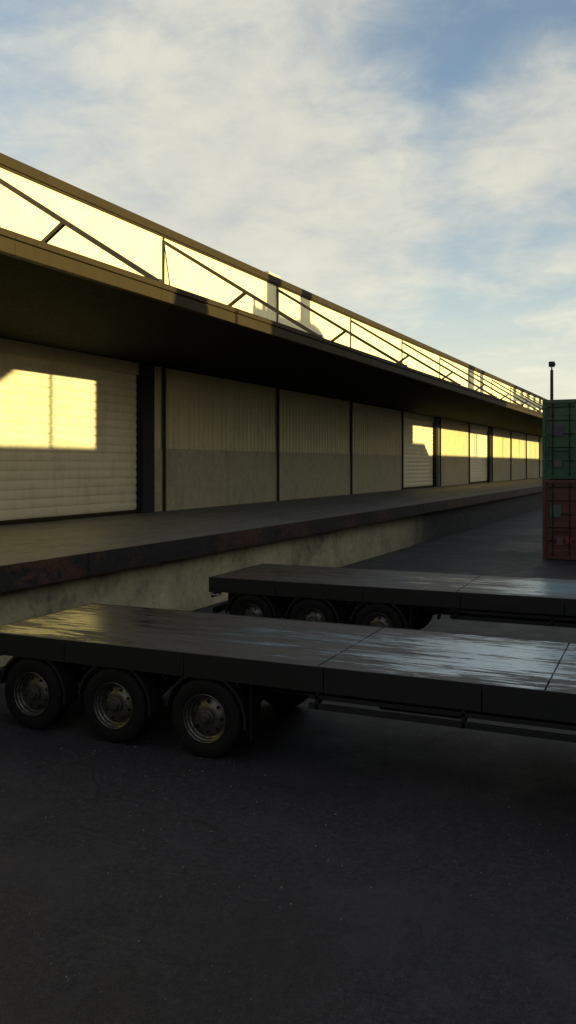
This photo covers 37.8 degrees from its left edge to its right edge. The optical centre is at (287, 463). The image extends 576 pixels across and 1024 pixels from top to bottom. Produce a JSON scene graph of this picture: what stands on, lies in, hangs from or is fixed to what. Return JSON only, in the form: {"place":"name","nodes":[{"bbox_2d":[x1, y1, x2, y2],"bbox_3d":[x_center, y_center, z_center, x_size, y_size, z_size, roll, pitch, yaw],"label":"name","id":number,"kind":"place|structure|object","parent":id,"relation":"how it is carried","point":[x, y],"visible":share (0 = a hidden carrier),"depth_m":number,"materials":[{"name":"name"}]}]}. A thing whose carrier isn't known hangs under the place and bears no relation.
{"place":"outdoors","nodes":[
{"label":"outdoors","id":0,"kind":"place"},
{"bbox_2d":[0,153,547,525],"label":"warehouse","id":1,"kind":"structure","parent":0,"point":[148,366],"depth_m":30.25,"materials":[{"name":"metal"}]},
{"bbox_2d":[0,508,575,1023],"bbox_3d":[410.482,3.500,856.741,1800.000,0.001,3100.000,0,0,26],"label":"ground","id":2,"kind":"structure","parent":0,"point":[422,828],"depth_m":7.32,"materials":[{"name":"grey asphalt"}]},
{"bbox_2d":[0,477,542,666],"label":"loading dock","id":3,"kind":"object","parent":2,"relation":"on","point":[173,559],"visible":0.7,"depth_m":22.66,"materials":[{"name":"concrete"}]},
{"bbox_2d":[0,603,575,757],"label":"flatbed trailer","id":4,"kind":"object","parent":2,"relation":"on","point":[240,668],"visible":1,"depth_m":10.22,"materials":[{"name":"black paint"}]},
{"bbox_2d":[209,564,575,629],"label":"flatbed trailer","id":5,"kind":"object","parent":2,"relation":"on","point":[414,600],"visible":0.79,"depth_m":15.85,"materials":[{"name":"paint"}]},
{"bbox_2d":[549,361,555,399],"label":"light pole","id":6,"kind":"object","parent":2,"relation":"on","point":[552,364],"visible":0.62,"depth_m":49.94,"materials":[{"name":"metal"}]},
{"bbox_2d":[542,479,575,559],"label":"shipping container","id":7,"kind":"object","parent":2,"relation":"on","point":[558,518],"visible":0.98,"depth_m":30.70,"materials":[{"name":"metal"}]},
{"bbox_2d":[542,399,575,478],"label":"shipping container","id":8,"kind":"object","parent":7,"relation":"on","point":[559,439],"visible":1,"depth_m":30.70,"materials":[{"name":"metal"}]},
{"bbox_2d":[544,401,575,476],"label":"door","id":9,"kind":"structure","parent":8,"relation":"in","point":[563,448],"depth_m":30.67,"materials":[{"name":"metal"}]},
{"bbox_2d":[544,481,575,557],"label":"door","id":10,"kind":"structure","parent":7,"relation":"in","point":[564,495],"depth_m":30.69,"materials":[{"name":"metal"}]},
{"bbox_2d":[0,0,575,399],"label":"sky","id":11,"kind":"structure","parent":0,"point":[408,167],"materials":[{"name":"blue"}]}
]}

